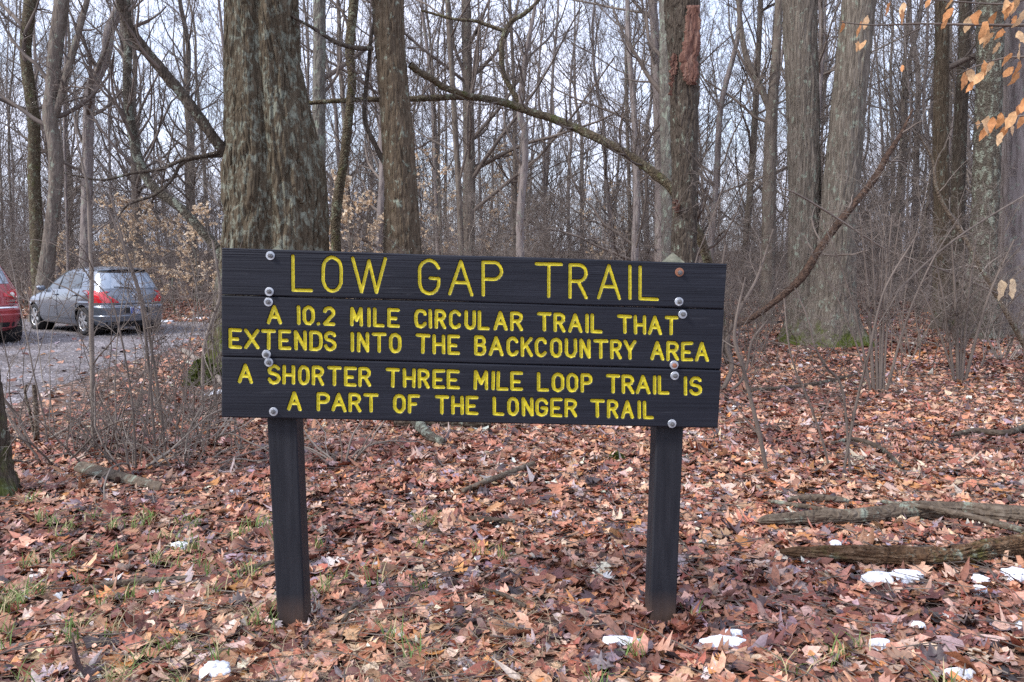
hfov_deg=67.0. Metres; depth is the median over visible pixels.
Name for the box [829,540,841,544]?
snow patch
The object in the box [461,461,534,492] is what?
stick
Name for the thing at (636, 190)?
bare tree
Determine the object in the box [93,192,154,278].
beech sapling
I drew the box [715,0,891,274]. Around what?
bare tree
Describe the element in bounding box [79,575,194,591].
stick
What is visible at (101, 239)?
beech sapling
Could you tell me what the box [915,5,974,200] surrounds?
bare tree
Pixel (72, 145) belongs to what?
bare tree
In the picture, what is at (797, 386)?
fallen branch
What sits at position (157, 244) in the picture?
sapling clump
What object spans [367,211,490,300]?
shrub
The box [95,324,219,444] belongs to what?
thin shrub
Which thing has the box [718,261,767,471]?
sapling
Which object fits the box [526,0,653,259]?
bare tree
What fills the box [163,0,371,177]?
bare tree
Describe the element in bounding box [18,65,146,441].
sapling
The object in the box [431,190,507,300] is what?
shrub
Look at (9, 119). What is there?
bare tree
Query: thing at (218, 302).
sapling
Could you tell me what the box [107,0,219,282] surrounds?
bare tree
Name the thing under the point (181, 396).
bramble
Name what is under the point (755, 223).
sapling clump
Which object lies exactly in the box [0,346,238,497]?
bramble
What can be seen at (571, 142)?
bare tree
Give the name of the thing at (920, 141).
bare tree
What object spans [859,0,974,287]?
bare tree
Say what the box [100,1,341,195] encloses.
bare tree
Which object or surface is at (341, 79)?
bare tree
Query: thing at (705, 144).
bare tree
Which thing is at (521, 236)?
shrub
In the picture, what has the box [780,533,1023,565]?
rotten log
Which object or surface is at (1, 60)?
bare tree
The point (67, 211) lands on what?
bare tree
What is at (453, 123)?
bare tree
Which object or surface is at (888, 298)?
shrub
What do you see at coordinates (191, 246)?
sapling clump
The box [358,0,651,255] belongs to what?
bare tree
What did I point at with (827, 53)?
bare tree
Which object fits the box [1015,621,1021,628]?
snow patch
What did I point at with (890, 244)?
sapling clump
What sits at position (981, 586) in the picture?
snow patch
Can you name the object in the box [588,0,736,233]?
bare tree
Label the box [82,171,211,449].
sapling
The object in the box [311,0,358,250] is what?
slender tree
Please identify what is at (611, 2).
sky
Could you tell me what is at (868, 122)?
bare tree
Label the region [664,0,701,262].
broken bark tree
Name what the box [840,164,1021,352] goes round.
arching shrub
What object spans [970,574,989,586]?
snow patch
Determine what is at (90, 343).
thin shrub
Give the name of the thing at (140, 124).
bare tree
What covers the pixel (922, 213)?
sapling clump
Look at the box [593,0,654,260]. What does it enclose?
bare tree
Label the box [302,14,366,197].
bare tree
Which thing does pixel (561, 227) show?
sapling clump
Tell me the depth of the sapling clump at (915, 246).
31.95 m
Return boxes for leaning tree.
[48,0,219,260]
[309,39,762,363]
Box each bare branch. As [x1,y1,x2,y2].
[779,187,1023,298]
[876,186,1023,312]
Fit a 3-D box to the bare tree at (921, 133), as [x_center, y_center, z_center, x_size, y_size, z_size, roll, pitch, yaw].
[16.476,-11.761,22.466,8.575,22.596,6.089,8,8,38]
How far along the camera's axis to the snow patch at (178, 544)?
4.26 m
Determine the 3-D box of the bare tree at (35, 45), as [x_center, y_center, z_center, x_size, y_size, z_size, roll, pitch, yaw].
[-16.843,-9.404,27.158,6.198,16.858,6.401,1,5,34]
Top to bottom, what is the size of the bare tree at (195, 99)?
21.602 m
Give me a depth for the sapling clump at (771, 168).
20.57 m
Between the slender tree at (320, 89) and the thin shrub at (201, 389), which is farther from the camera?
the slender tree at (320, 89)
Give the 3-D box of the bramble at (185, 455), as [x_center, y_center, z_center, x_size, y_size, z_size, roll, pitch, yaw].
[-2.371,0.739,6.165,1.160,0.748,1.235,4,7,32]
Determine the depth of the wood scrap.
5.12 m
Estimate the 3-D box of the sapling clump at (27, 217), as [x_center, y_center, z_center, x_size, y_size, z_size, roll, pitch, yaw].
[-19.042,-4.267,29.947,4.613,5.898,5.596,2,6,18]
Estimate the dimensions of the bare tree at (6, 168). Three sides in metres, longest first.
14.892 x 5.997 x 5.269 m
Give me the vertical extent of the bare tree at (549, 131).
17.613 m
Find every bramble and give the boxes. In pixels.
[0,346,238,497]
[2,334,179,443]
[6,357,156,465]
[19,386,148,466]
[69,395,225,461]
[101,370,220,424]
[112,379,268,468]
[113,350,221,432]
[128,327,268,457]
[215,419,444,465]
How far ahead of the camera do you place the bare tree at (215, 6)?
23.30 m
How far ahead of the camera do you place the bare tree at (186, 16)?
47.36 m
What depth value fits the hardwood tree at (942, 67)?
17.99 m
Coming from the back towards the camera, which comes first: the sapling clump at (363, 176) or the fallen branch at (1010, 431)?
the sapling clump at (363, 176)
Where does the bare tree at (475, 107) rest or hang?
on the ground at (78, 386)
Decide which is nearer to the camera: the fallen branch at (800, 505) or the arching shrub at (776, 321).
the fallen branch at (800, 505)
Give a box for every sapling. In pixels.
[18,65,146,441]
[24,230,78,295]
[56,172,205,454]
[59,244,203,468]
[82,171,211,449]
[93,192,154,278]
[94,223,147,267]
[123,196,172,281]
[140,213,213,313]
[160,201,222,317]
[196,215,221,397]
[328,169,376,251]
[345,213,383,298]
[415,144,469,254]
[476,139,534,256]
[572,177,627,259]
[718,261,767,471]
[747,298,853,463]
[781,187,946,472]
[917,98,1023,347]
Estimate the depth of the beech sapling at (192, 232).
22.04 m
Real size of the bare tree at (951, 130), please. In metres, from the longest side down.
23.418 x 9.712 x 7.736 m
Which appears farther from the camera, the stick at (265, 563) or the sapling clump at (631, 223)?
the sapling clump at (631, 223)
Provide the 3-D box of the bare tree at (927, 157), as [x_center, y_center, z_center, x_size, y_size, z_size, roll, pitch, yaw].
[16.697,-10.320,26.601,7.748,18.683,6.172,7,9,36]
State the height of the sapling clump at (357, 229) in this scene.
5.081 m
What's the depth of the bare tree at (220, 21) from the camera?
26.19 m
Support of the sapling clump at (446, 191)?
on the ground at (78, 386)
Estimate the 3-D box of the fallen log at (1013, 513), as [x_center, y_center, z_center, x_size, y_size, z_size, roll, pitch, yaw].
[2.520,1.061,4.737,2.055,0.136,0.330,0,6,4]
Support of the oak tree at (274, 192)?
on the ground at (78, 386)
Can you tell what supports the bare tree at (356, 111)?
on the ground at (78, 386)
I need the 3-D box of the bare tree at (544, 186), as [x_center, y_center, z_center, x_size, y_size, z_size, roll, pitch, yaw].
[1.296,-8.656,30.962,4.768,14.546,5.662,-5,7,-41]
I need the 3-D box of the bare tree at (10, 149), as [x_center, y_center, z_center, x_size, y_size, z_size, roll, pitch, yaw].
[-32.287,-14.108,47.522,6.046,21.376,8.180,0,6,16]
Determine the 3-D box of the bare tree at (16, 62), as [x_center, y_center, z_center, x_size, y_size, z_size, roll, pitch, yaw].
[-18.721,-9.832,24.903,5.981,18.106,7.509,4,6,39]
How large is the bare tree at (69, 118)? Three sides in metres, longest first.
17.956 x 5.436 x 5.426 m
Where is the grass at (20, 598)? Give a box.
[0,483,966,681]
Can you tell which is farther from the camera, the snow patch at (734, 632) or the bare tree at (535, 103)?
the bare tree at (535, 103)
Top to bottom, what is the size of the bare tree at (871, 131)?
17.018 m
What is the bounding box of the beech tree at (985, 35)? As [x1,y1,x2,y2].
[840,0,1023,146]
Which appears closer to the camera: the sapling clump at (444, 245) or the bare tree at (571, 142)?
the sapling clump at (444, 245)
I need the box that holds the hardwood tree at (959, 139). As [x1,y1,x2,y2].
[949,0,976,324]
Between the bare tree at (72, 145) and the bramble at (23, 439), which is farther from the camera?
the bare tree at (72, 145)
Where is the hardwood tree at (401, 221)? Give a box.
[291,0,473,300]
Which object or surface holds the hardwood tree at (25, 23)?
on the ground at (78, 386)
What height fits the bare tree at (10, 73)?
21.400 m
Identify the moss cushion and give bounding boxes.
[181,357,221,385]
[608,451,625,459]
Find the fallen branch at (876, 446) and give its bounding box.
[831,437,902,468]
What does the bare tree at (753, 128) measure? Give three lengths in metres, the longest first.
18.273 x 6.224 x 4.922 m
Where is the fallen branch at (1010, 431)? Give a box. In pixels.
[951,424,1023,436]
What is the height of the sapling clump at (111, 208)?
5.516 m
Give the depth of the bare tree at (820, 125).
29.23 m
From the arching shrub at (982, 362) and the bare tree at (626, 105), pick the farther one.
the bare tree at (626, 105)
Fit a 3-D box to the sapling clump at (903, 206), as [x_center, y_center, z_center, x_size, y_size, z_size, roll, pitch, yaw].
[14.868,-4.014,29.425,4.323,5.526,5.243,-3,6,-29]
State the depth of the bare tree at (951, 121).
29.46 m
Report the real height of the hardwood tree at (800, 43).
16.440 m
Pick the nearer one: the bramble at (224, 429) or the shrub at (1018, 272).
the bramble at (224, 429)
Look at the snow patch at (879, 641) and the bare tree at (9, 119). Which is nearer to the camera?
the snow patch at (879, 641)
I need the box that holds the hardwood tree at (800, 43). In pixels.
[776,0,820,341]
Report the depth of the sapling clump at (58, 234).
34.48 m
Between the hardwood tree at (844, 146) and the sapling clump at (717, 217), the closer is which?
the hardwood tree at (844, 146)
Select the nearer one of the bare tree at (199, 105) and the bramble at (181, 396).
the bramble at (181, 396)
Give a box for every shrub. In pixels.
[0,222,110,444]
[0,231,77,424]
[7,329,167,468]
[33,260,138,436]
[52,350,116,455]
[71,231,221,458]
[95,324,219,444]
[99,243,232,453]
[121,263,209,427]
[128,348,221,427]
[129,237,243,411]
[139,273,221,453]
[149,222,241,449]
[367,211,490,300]
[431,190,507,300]
[441,204,572,257]
[487,240,614,259]
[572,131,767,321]
[581,213,636,259]
[647,204,792,350]
[701,217,803,390]
[714,252,786,366]
[717,251,755,314]
[719,246,787,303]
[722,214,776,324]
[725,253,819,371]
[725,257,856,368]
[726,252,831,352]
[726,265,767,321]
[727,250,784,322]
[776,168,990,390]
[828,145,1011,375]
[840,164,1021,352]
[841,167,950,355]
[856,246,910,320]
[856,266,910,317]
[857,251,938,330]
[865,195,1023,346]
[875,212,1023,379]
[885,251,1020,368]
[897,241,1023,368]
[899,233,1023,349]
[917,162,1023,358]
[917,237,1023,342]
[946,263,1023,359]
[983,261,1023,381]
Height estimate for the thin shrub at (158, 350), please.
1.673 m
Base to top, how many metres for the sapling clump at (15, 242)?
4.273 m
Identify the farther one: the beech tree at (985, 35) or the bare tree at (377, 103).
the bare tree at (377, 103)
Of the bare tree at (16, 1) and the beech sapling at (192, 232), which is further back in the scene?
the bare tree at (16, 1)
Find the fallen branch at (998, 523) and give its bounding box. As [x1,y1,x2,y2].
[880,500,1023,532]
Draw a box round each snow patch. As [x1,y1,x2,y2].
[171,541,187,549]
[198,660,230,680]
[602,635,639,645]
[699,634,745,647]
[725,629,741,637]
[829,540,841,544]
[860,571,907,583]
[868,638,889,650]
[892,569,923,582]
[911,621,925,627]
[942,667,975,678]
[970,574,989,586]
[971,585,986,594]
[1000,567,1023,576]
[1007,575,1023,581]
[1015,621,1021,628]
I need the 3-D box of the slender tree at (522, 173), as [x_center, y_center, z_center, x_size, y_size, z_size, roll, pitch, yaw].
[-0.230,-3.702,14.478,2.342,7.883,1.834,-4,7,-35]
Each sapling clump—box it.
[0,164,79,303]
[0,184,30,305]
[0,207,29,289]
[0,210,72,296]
[1,178,219,286]
[1,196,94,283]
[2,198,79,302]
[7,213,151,276]
[22,159,174,266]
[43,195,139,265]
[61,185,175,276]
[63,209,190,278]
[65,193,113,267]
[77,193,164,251]
[93,193,220,299]
[102,208,174,264]
[130,217,217,298]
[135,205,222,309]
[147,198,223,268]
[158,161,222,264]
[158,166,220,300]
[165,200,221,299]
[326,124,528,253]
[328,150,378,248]
[329,205,493,255]
[330,197,478,254]
[341,146,568,256]
[342,175,431,254]
[360,207,455,254]
[366,184,577,257]
[373,188,451,248]
[418,200,505,254]
[420,179,604,258]
[420,208,497,254]
[422,159,546,255]
[425,228,490,300]
[441,201,526,255]
[475,189,563,257]
[480,168,628,259]
[491,226,592,258]
[506,186,650,257]
[527,204,627,259]
[527,223,617,258]
[536,152,654,259]
[547,201,653,259]
[579,238,653,261]
[592,179,654,260]
[616,122,786,312]
[640,191,743,262]
[697,91,889,320]
[697,198,864,331]
[702,156,869,305]
[706,217,787,300]
[720,213,787,283]
[722,196,784,278]
[753,211,902,285]
[777,171,914,305]
[785,164,970,286]
[857,163,928,310]
[857,174,969,286]
[857,199,918,301]
[858,192,968,301]
[860,160,969,300]
[881,200,950,292]
[886,196,970,314]
[904,191,970,264]
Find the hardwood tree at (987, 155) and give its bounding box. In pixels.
[959,0,1004,338]
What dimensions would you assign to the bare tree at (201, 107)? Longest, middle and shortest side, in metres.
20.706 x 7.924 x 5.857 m
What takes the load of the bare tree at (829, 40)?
on the ground at (78, 386)
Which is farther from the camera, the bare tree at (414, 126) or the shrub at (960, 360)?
the bare tree at (414, 126)
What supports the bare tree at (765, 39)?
on the ground at (78, 386)
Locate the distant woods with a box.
[0,2,972,308]
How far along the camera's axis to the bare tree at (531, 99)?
36.89 m
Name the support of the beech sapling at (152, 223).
on the ground at (78, 386)
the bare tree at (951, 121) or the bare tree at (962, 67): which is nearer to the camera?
the bare tree at (962, 67)
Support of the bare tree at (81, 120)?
on the ground at (78, 386)
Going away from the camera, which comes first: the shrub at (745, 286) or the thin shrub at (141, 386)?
the thin shrub at (141, 386)
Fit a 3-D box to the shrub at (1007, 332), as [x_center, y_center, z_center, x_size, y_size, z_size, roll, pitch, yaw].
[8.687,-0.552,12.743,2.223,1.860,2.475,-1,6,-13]
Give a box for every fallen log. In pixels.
[74,461,161,489]
[393,421,491,426]
[409,421,445,444]
[758,501,1023,524]
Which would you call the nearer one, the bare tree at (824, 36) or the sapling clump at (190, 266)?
the bare tree at (824, 36)
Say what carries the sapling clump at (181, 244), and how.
on the ground at (78, 386)
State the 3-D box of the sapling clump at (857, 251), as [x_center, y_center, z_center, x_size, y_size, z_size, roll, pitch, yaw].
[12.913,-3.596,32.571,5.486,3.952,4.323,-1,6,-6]
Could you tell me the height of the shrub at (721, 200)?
3.165 m
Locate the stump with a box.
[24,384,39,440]
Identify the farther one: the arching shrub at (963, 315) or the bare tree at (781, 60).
the bare tree at (781, 60)
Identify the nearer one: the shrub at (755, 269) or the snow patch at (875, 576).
the snow patch at (875, 576)
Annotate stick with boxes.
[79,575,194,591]
[236,559,274,572]
[341,602,357,622]
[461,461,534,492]
[468,516,514,522]
[482,587,526,607]
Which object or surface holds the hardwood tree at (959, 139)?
on the ground at (78, 386)
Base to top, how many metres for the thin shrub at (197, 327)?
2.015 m
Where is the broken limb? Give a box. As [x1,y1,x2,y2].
[724,91,928,329]
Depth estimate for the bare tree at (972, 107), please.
20.17 m
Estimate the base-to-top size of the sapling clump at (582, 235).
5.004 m
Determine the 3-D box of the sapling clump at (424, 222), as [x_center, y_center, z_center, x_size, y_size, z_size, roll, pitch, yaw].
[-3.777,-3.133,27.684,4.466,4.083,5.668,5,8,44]
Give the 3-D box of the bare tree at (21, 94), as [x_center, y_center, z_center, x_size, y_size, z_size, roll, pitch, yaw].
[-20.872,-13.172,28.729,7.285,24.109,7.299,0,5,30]
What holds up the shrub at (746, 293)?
on the ground at (78, 386)
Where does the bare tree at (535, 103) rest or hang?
on the ground at (78, 386)
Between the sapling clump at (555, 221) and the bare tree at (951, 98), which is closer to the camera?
the sapling clump at (555, 221)
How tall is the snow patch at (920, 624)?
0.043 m
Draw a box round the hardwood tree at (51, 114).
[0,0,120,321]
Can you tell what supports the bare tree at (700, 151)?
on the ground at (78, 386)
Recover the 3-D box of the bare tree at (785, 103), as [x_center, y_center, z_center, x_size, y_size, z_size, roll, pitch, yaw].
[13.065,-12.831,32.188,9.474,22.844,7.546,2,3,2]
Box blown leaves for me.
[4,319,207,408]
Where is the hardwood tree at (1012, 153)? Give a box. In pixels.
[998,0,1023,334]
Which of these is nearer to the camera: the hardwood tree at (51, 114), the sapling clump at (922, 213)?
the hardwood tree at (51, 114)
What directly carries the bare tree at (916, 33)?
on the ground at (78, 386)
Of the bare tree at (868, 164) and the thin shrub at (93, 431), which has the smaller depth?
the thin shrub at (93, 431)
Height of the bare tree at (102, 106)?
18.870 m
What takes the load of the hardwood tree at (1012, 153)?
on the ground at (78, 386)
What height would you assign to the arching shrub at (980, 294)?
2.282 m
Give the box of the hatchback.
[29,266,162,335]
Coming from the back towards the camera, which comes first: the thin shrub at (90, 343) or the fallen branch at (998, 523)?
the thin shrub at (90, 343)
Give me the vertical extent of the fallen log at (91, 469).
0.063 m
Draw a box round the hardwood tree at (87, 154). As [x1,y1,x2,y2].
[0,0,136,267]
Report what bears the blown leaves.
on the gravel lot
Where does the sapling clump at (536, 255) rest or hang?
on the ground at (78, 386)
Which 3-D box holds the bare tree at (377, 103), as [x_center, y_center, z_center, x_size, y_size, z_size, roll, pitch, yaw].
[-5.450,-12.107,34.032,5.679,21.073,7.997,4,6,-14]
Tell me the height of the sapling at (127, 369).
1.810 m
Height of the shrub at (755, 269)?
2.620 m
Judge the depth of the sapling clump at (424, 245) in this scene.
34.37 m
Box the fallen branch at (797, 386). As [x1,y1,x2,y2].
[751,370,869,391]
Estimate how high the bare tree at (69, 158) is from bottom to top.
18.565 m
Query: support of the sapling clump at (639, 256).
on the ground at (78, 386)
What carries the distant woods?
on the ground at (78, 386)
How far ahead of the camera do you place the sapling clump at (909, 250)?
26.04 m
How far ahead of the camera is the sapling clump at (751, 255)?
30.39 m
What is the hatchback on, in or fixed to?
on the gravel lot
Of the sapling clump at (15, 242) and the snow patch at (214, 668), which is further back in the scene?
the sapling clump at (15, 242)
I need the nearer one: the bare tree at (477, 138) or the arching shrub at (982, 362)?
the arching shrub at (982, 362)
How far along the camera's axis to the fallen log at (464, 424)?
7.29 m
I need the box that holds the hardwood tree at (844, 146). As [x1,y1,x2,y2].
[781,0,876,348]
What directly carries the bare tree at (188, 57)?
on the ground at (78, 386)
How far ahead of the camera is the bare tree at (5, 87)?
39.25 m
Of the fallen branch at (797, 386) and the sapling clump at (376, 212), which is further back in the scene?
the sapling clump at (376, 212)
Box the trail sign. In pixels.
[222,245,726,627]
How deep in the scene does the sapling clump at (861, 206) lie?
25.41 m
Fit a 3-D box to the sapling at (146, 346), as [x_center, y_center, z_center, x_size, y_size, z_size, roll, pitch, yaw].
[-3.052,-0.170,6.271,0.602,2.382,0.991,5,8,43]
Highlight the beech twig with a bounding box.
[994,275,1023,300]
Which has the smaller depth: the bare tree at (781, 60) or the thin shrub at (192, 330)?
the thin shrub at (192, 330)
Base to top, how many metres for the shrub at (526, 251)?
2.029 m
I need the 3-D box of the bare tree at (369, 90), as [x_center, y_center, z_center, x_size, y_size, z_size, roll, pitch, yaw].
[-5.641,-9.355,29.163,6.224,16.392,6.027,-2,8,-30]
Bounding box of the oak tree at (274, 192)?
[56,0,329,368]
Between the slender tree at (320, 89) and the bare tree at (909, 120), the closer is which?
the slender tree at (320, 89)
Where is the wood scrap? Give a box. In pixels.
[787,494,849,502]
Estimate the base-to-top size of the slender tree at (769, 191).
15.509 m
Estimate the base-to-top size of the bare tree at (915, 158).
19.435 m
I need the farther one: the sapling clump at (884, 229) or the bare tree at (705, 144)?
the bare tree at (705, 144)
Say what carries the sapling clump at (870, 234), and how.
on the ground at (78, 386)
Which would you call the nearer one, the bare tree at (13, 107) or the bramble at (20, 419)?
the bramble at (20, 419)
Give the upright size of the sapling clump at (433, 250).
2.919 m
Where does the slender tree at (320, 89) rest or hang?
on the ground at (78, 386)
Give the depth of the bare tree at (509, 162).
29.16 m
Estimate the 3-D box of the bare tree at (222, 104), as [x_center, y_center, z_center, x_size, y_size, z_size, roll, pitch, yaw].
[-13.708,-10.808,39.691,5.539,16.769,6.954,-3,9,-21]
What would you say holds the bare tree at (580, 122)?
on the ground at (78, 386)
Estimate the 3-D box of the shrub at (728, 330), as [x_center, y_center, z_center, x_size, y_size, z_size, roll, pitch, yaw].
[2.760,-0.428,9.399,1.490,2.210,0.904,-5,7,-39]
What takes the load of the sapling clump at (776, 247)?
on the ground at (78, 386)
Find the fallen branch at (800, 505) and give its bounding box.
[768,499,835,509]
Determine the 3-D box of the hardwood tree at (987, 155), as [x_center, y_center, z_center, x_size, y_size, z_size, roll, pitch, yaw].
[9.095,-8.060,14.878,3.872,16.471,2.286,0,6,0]
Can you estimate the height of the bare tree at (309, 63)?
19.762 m
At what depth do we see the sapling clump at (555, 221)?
20.48 m
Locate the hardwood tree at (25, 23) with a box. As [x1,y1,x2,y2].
[0,0,103,294]
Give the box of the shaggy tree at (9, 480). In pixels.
[0,372,22,498]
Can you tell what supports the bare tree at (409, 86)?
on the ground at (78, 386)
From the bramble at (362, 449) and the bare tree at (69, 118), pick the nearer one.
the bramble at (362, 449)
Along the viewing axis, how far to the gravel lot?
13.94 m
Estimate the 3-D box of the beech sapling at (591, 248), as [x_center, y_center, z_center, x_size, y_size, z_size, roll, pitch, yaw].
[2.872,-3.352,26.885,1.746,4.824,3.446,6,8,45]
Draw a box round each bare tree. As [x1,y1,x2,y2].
[0,0,32,244]
[0,0,43,282]
[0,0,44,202]
[0,0,69,250]
[0,0,71,239]
[0,0,86,167]
[0,0,120,269]
[0,0,132,265]
[0,0,138,277]
[0,0,223,271]
[0,1,68,285]
[0,4,50,275]
[0,40,24,188]
[0,72,27,251]
[0,83,44,140]
[0,97,27,190]
[1,2,119,267]
[5,3,119,247]
[8,0,168,279]
[24,0,158,251]
[40,1,190,265]
[41,0,171,259]
[67,0,223,297]
[71,0,165,243]
[92,2,183,250]
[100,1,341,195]
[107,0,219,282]
[119,78,206,285]
[135,0,222,279]
[139,0,222,281]
[142,0,222,252]
[142,0,304,211]
[154,0,328,225]
[155,0,223,208]
[159,0,223,226]
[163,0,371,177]
[168,0,416,216]
[191,0,223,218]
[208,1,351,217]
[209,2,369,178]
[220,0,528,252]
[298,1,434,251]
[299,0,378,298]
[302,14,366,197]
[305,0,428,212]
[305,1,378,246]
[309,78,365,250]
[326,0,438,223]
[326,0,438,246]
[326,0,531,253]
[330,2,450,247]
[345,0,450,227]
[349,0,498,253]
[355,13,436,228]
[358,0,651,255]
[358,1,458,253]
[363,0,551,253]
[364,0,459,219]
[369,0,558,301]
[404,0,509,239]
[404,1,502,252]
[405,0,543,247]
[405,2,483,239]
[414,0,564,256]
[427,0,597,256]
[428,0,537,242]
[462,2,548,253]
[475,0,590,252]
[476,0,623,255]
[482,0,574,256]
[482,12,569,256]
[484,1,618,258]
[488,0,768,306]
[502,0,706,260]
[519,0,641,254]
[526,0,651,259]
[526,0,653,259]
[531,1,630,255]
[533,1,658,232]
[559,0,652,230]
[569,0,653,228]
[571,0,704,261]
[579,0,778,262]
[585,0,701,258]
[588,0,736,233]
[590,0,827,257]
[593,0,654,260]
[624,0,752,190]
[626,96,720,243]
[648,0,766,233]
[698,0,868,316]
[700,0,786,256]
[704,0,874,288]
[704,1,788,284]
[707,0,896,300]
[714,0,827,237]
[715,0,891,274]
[720,0,876,219]
[722,91,786,281]
[737,0,882,303]
[737,0,975,311]
[738,0,961,227]
[747,5,825,275]
[756,0,920,279]
[776,6,905,218]
[779,0,925,221]
[782,0,926,222]
[782,6,905,214]
[786,0,922,235]
[826,0,950,293]
[826,0,975,224]
[827,1,955,270]
[858,58,927,269]
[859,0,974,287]
[860,0,974,304]
[862,0,975,209]
[862,81,893,281]
[863,8,968,283]
[864,0,950,290]
[866,0,975,315]
[869,0,957,245]
[869,1,956,231]
[870,0,974,300]
[870,14,974,292]
[876,4,975,201]
[877,0,974,239]
[879,11,975,190]
[891,30,975,196]
[896,0,975,201]
[904,1,975,205]
[904,21,975,94]
[907,68,974,183]
[909,2,970,197]
[912,0,974,219]
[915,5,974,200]
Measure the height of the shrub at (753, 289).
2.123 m
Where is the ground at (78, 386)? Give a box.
[0,250,1023,681]
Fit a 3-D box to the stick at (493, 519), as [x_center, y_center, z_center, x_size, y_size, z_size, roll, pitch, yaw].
[-0.126,1.073,4.645,0.293,0.036,0.042,1,6,11]
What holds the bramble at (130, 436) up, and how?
on the ground at (78, 386)
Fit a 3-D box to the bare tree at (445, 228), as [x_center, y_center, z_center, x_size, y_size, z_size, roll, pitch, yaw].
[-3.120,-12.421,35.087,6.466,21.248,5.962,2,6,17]
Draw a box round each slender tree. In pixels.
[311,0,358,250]
[312,0,415,171]
[421,0,558,256]
[602,0,671,259]
[699,0,830,323]
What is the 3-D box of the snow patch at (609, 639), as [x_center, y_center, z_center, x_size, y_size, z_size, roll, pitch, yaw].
[0.471,1.256,3.223,0.198,0.057,0.067,0,6,0]
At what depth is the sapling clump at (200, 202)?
32.39 m
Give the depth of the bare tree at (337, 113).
25.77 m
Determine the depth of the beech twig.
5.19 m
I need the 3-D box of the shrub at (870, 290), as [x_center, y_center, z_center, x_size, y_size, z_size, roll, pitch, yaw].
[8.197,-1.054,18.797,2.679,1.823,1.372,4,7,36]
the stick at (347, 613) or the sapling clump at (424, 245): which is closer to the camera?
the stick at (347, 613)
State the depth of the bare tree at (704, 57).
43.05 m
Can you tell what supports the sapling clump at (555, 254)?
on the ground at (78, 386)
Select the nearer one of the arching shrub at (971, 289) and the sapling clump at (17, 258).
the arching shrub at (971, 289)
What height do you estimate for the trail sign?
1.782 m
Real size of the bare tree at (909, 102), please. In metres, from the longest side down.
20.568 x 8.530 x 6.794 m
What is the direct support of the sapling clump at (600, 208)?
on the ground at (78, 386)
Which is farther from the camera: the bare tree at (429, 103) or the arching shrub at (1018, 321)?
the bare tree at (429, 103)
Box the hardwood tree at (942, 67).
[930,1,975,330]
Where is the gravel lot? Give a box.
[0,319,208,407]
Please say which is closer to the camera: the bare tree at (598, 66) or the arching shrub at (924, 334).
the arching shrub at (924, 334)
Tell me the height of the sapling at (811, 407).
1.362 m
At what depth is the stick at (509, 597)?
3.59 m
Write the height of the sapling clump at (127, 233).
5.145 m
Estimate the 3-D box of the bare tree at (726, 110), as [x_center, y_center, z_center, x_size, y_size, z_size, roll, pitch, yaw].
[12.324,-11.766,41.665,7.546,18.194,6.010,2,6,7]
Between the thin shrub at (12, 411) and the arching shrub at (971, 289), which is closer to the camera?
the thin shrub at (12, 411)
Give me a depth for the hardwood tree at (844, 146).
14.70 m
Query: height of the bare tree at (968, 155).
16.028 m
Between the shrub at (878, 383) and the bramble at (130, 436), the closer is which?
the bramble at (130, 436)
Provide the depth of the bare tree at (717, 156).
20.50 m
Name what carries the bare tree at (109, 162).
on the ground at (78, 386)
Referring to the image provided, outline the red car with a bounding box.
[0,266,22,341]
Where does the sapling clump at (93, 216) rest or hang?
on the ground at (78, 386)
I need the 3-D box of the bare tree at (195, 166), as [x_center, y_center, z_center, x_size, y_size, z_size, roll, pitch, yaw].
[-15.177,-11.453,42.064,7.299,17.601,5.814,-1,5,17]
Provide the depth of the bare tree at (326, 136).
40.97 m
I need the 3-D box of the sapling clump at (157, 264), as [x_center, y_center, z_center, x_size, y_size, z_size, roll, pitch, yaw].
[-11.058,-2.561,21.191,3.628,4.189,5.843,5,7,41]
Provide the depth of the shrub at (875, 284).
21.32 m
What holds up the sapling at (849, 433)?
on the ground at (78, 386)
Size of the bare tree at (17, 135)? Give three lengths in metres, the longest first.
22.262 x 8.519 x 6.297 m
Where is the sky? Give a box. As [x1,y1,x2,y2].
[0,0,975,250]
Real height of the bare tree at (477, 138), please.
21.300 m
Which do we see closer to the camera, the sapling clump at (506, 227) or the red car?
the red car
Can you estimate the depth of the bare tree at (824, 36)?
19.40 m
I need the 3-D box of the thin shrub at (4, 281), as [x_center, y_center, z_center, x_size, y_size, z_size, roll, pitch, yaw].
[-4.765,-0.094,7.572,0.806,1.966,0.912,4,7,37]
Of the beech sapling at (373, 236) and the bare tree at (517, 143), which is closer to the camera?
the beech sapling at (373, 236)
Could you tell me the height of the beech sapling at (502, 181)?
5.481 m
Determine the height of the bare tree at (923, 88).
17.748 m
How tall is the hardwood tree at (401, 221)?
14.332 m
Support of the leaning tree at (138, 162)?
on the ground at (78, 386)
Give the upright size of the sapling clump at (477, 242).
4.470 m

